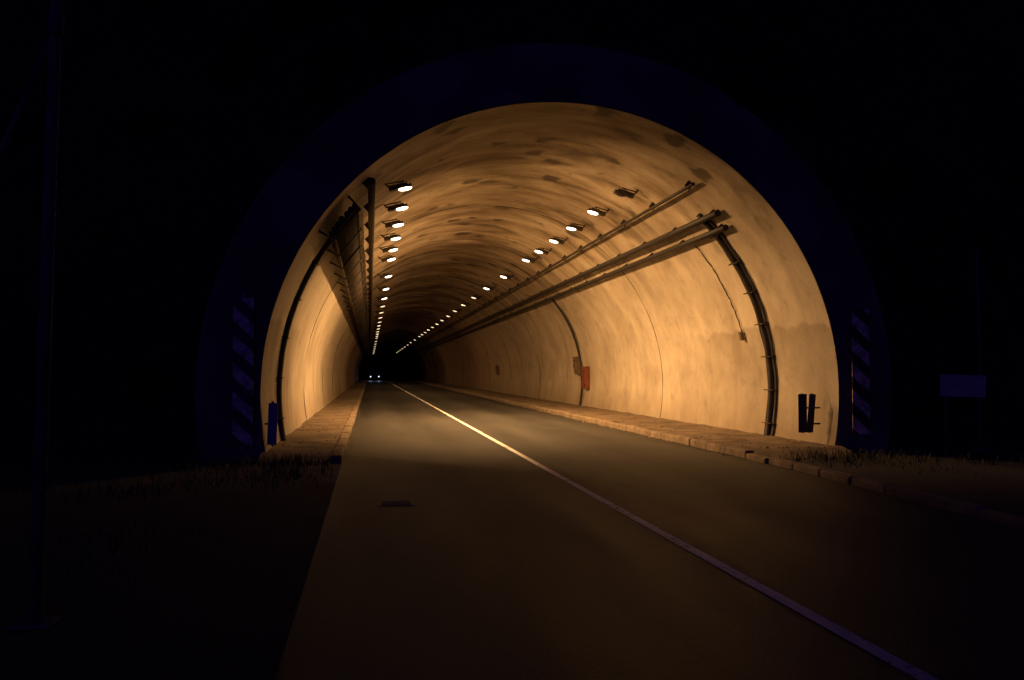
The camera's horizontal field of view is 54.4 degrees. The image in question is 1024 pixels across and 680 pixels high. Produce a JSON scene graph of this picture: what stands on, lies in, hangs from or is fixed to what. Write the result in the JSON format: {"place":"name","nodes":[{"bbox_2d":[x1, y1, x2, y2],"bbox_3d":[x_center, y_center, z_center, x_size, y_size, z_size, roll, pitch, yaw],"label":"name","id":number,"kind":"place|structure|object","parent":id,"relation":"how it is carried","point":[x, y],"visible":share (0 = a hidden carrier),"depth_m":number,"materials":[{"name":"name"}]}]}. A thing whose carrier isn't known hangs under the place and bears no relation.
{"place":"outdoors","nodes":[
{"label":"outdoors","id":0,"kind":"place"},
{"bbox_2d":[257,374,368,465],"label":"pavement","id":1,"kind":"structure","parent":0,"point":[329,450],"depth_m":21.83,"materials":[{"name":"concrete"}]},
{"bbox_2d":[367,363,385,373],"bbox_3d":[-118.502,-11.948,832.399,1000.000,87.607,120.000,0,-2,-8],"label":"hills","id":2,"kind":"structure","parent":0,"point":[377,367],"depth_m":776.04,"materials":[{"name":"black"}]},
{"bbox_2d":[0,0,1023,455],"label":"hillside","id":3,"kind":"structure","parent":0,"point":[198,174],"depth_m":20.49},
{"bbox_2d":[0,387,1023,679],"bbox_3d":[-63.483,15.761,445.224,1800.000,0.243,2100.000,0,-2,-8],"label":"ground","id":4,"kind":"structure","parent":0,"point":[214,611],"depth_m":8.39,"materials":[{"name":"soil"}]},
{"bbox_2d":[0,0,63,629],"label":"utility pole","id":5,"kind":"object","parent":4,"relation":"on","point":[35,618],"visible":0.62,"depth_m":6.23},
{"bbox_2d":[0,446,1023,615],"bbox_3d":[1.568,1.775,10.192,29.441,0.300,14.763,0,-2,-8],"label":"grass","id":6,"kind":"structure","parent":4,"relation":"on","point":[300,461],"depth_m":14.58,"materials":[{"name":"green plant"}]},
{"bbox_2d":[195,43,891,460],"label":"road tunnel","id":7,"kind":"structure","parent":4,"relation":"on","point":[503,159],"depth_m":20.76,"materials":[{"name":"concrete"}]},
{"bbox_2d":[232,292,253,451],"bbox_3d":[-4.537,0.534,16.805,0.340,2.700,0.070,0,-2,-8],"label":"hazard marker board","id":8,"kind":"object","parent":7,"relation":"attached to","point":[242,380],"visible":1,"depth_m":16.77,"materials":[{"name":"metal"}]},
{"bbox_2d":[265,401,277,446],"bbox_3d":[-4.151,1.446,17.170,0.226,0.780,0.058,0,-2,-8],"label":"reflector plate","id":9,"kind":"object","parent":7,"relation":"attached to","point":[272,424],"visible":1,"depth_m":17.15,"materials":[{"name":"metal"}]},
{"bbox_2d":[276,238,331,440],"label":"wall cables","id":10,"kind":"object","parent":7,"relation":"attached to","point":[310,271],"depth_m":19.73,"materials":[{"name":"rubber"}]},
{"bbox_2d":[318,195,368,362],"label":"cable tray","id":11,"kind":"object","parent":7,"relation":"attached to","point":[344,235],"visible":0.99,"depth_m":24.24,"materials":[{"name":"metal"}]},
{"bbox_2d":[362,177,375,356],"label":"conduit pipe","id":12,"kind":"object","parent":7,"relation":"attached to","point":[369,183],"visible":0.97,"depth_m":24.69,"materials":[{"name":"metal"}]},
{"bbox_2d":[376,296,386,299],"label":"tunnel lamp","id":13,"kind":"object","parent":7,"relation":"attached to","point":[381,297],"visible":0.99,"depth_m":50.52,"materials":[{"name":"grey"}]},
{"bbox_2d":[376,286,388,290],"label":"tunnel lamp","id":14,"kind":"object","parent":7,"relation":"attached to","point":[384,288],"visible":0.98,"depth_m":44.60,"materials":[{"name":"grey"}]},
{"bbox_2d":[377,272,391,278],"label":"tunnel lamp","id":15,"kind":"object","parent":7,"relation":"attached to","point":[387,275],"visible":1,"depth_m":38.70,"materials":[{"name":"grey"}]},
{"bbox_2d":[378,255,395,261],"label":"tunnel lamp","id":16,"kind":"object","parent":7,"relation":"attached to","point":[390,258],"visible":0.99,"depth_m":32.77,"materials":[{"name":"grey"}]},
{"bbox_2d":[379,245,397,252],"bbox_3d":[-3.790,-2.868,30.304,0.553,0.430,0.182,-15,-11,-8],"label":"tunnel lamp","id":17,"kind":"object","parent":7,"relation":"attached to","point":[393,248],"visible":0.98,"depth_m":30.22,"materials":[{"name":"grey"}]},
{"bbox_2d":[381,233,400,240],"bbox_3d":[-3.407,-2.965,27.747,0.553,0.430,0.182,-12,-11,-8],"label":"tunnel lamp","id":18,"kind":"object","parent":7,"relation":"attached to","point":[393,237],"visible":1,"depth_m":27.67,"materials":[{"name":"grey"}]},
{"bbox_2d":[381,219,403,227],"bbox_3d":[-3.046,-3.041,25.150,0.553,0.430,0.182,-12,-11,-8],"label":"tunnel lamp","id":19,"kind":"object","parent":7,"relation":"attached to","point":[397,223],"visible":0.98,"depth_m":25.07,"materials":[{"name":"grey"}]},
{"bbox_2d":[383,201,407,211],"bbox_3d":[-2.677,-3.126,22.645,0.553,0.430,0.182,-14,-11,-8],"label":"tunnel lamp","id":20,"kind":"object","parent":7,"relation":"attached to","point":[400,206],"visible":0.98,"depth_m":22.57,"materials":[{"name":"grey"}]},
{"bbox_2d":[384,180,411,191],"bbox_3d":[-2.330,-3.202,20.113,0.553,0.430,0.182,-12,-8,-8],"label":"tunnel lamp","id":21,"kind":"object","parent":7,"relation":"attached to","point":[403,186],"visible":0.99,"depth_m":20.04,"materials":[{"name":"grey"}]},
{"bbox_2d":[484,285,494,289],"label":"tunnel lamp","id":22,"kind":"object","parent":7,"relation":"attached to","point":[487,287],"visible":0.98,"depth_m":47.85,"materials":[{"name":"grey"}]},
{"bbox_2d":[495,365,499,374],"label":"junction box","id":23,"kind":"object","parent":7,"relation":"attached to","point":[497,370],"visible":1,"depth_m":66.28,"materials":[{"name":"grey paint"}]},
{"bbox_2d":[500,273,513,278],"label":"tunnel lamp","id":24,"kind":"object","parent":7,"relation":"attached to","point":[505,276],"visible":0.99,"depth_m":41.88,"materials":[{"name":"grey"}]},
{"bbox_2d":[522,256,537,262],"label":"tunnel lamp","id":25,"kind":"object","parent":7,"relation":"attached to","point":[527,259],"visible":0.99,"depth_m":35.73,"materials":[{"name":"grey"}]},
{"bbox_2d":[534,247,551,254],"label":"tunnel lamp","id":26,"kind":"object","parent":7,"relation":"attached to","point":[541,251],"visible":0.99,"depth_m":33.10,"materials":[{"name":"grey"}]},
{"bbox_2d":[392,180,694,358],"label":"conduit pipe","id":27,"kind":"object","parent":7,"relation":"attached to","point":[687,185],"visible":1,"depth_m":28.17,"materials":[{"name":"metal"}]},
{"bbox_2d":[394,209,720,360],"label":"conduit pipe","id":28,"kind":"object","parent":7,"relation":"attached to","point":[713,213],"visible":0.99,"depth_m":28.05,"materials":[{"name":"metal"}]},
{"bbox_2d":[549,236,566,243],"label":"tunnel lamp","id":29,"kind":"object","parent":7,"relation":"attached to","point":[555,240],"visible":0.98,"depth_m":30.42,"materials":[{"name":"grey"}]},
{"bbox_2d":[394,224,728,361],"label":"conduit pipe","id":30,"kind":"object","parent":7,"relation":"attached to","point":[720,228],"visible":1,"depth_m":28.47,"materials":[{"name":"metal"}]},
{"bbox_2d":[552,299,582,405],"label":"wall cables","id":31,"kind":"object","parent":7,"relation":"attached to","point":[573,335],"depth_m":40.33,"materials":[{"name":"rubber"}]},
{"bbox_2d":[566,223,585,230],"bbox_3d":[1.812,-3.247,27.824,0.553,0.430,0.182,12,-13,-8],"label":"tunnel lamp","id":32,"kind":"object","parent":7,"relation":"attached to","point":[572,227],"visible":0.99,"depth_m":27.73,"materials":[{"name":"grey"}]},
{"bbox_2d":[572,356,580,374],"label":"junction box","id":33,"kind":"object","parent":7,"relation":"attached to","point":[576,365],"visible":0.91,"depth_m":40.76,"materials":[{"name":"grey paint"}]},
{"bbox_2d":[581,366,589,388],"bbox_3d":[2.916,1.487,39.378,0.281,0.888,0.660,0,-2,-8],"label":"fire hose cabinet","id":34,"kind":"object","parent":7,"relation":"attached to","point":[585,374],"visible":1,"depth_m":39.09,"materials":[{"name":"red metal"}]},
{"bbox_2d":[587,206,608,216],"bbox_3d":[2.203,-3.328,25.077,0.553,0.430,0.182,16,-14,-7],"label":"tunnel lamp","id":35,"kind":"object","parent":7,"relation":"attached to","point":[593,211],"visible":0.99,"depth_m":24.99,"materials":[{"name":"grey"}]},
{"bbox_2d":[613,187,637,198],"bbox_3d":[2.595,-3.407,22.435,0.553,0.430,0.182,15,-11,-7],"label":"tunnel lamp","id":36,"kind":"object","parent":7,"relation":"attached to","point":[621,192],"visible":1,"depth_m":22.35,"materials":[{"name":"metal"}]},
{"bbox_2d":[694,245,744,340],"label":"wall cables","id":37,"kind":"object","parent":7,"relation":"attached to","point":[741,336],"depth_m":22.69,"materials":[{"name":"rubber"}]},
{"bbox_2d":[696,213,778,435],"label":"wall cables","id":38,"kind":"object","parent":7,"relation":"attached to","point":[750,292],"depth_m":21.26,"materials":[{"name":"rubber"}]},
{"bbox_2d":[798,393,819,432],"bbox_3d":[5.586,1.375,18.715,0.450,0.741,0.062,0,-2,-8],"label":"reflector plate","id":39,"kind":"object","parent":7,"relation":"attached to","point":[806,423],"visible":1,"depth_m":18.67,"materials":[{"name":"metal"}]},
{"bbox_2d":[851,304,869,439],"bbox_3d":[6.422,0.584,18.366,0.340,2.500,0.070,0,-2,-8],"label":"hazard marker board","id":40,"kind":"object","parent":7,"relation":"attached to","point":[860,374],"visible":1,"depth_m":18.33,"materials":[{"name":"metal"}]},
{"bbox_2d":[746,453,1023,529],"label":"kerb","id":41,"kind":"structure","parent":4,"relation":"on","point":[966,508],"depth_m":11.76,"materials":[{"name":"concrete"}]},
{"bbox_2d":[940,374,985,455],"bbox_3d":[8.255,1.383,18.236,0.911,1.513,0.072,0,-2,-8],"label":"road sign","id":42,"kind":"object","parent":4,"relation":"on","point":[963,385],"visible":0.95,"depth_m":18.22,"materials":[{"name":"blue metal"}]},
{"bbox_2d":[973,249,988,455],"bbox_3d":[8.640,0.305,18.403,0.200,3.960,0.200,0,-2,-8],"label":"steel post","id":43,"kind":"object","parent":4,"relation":"on","point":[981,449],"visible":0.9,"depth_m":18.39,"materials":[{"name":"grey metal"}]},
{"bbox_2d":[273,398,838,455],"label":"gravel","id":44,"kind":"structure","parent":0,"point":[598,425],"depth_m":21.59,"materials":[{"name":"grey gravel"}]},
{"bbox_2d":[382,374,851,458],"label":"pavement","id":45,"kind":"structure","parent":0,"point":[734,441],"depth_m":23.68,"materials":[{"name":"concrete"}]},
{"bbox_2d":[275,374,1023,679],"bbox_3d":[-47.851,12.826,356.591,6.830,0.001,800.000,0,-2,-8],"label":"road","id":46,"kind":"structure","parent":0,"point":[485,558],"depth_m":7.64,"materials":[{"name":"grey asphalt"}]},
{"bbox_2d":[368,372,380,380],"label":"car","id":47,"kind":"object","parent":46,"relation":"on","point":[374,375],"visible":1,"depth_m":161.66,"materials":[{"name":"paint"}]},
{"bbox_2d":[377,500,415,506],"bbox_3d":[-1.311,1.847,11.275,0.420,0.015,0.460,0,-2,-8],"label":"drain cover","id":48,"kind":"object","parent":46,"relation":"on","point":[385,503],"visible":1,"depth_m":11.22,"materials":[{"name":"metal"}]},
{"bbox_2d":[380,377,938,679],"bbox_3d":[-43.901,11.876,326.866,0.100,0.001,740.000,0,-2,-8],"label":"line","id":49,"kind":"object","parent":46,"relation":"on","point":[898,663],"visible":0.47,"depth_m":6.81,"materials":[{"name":"paint"}]}
]}

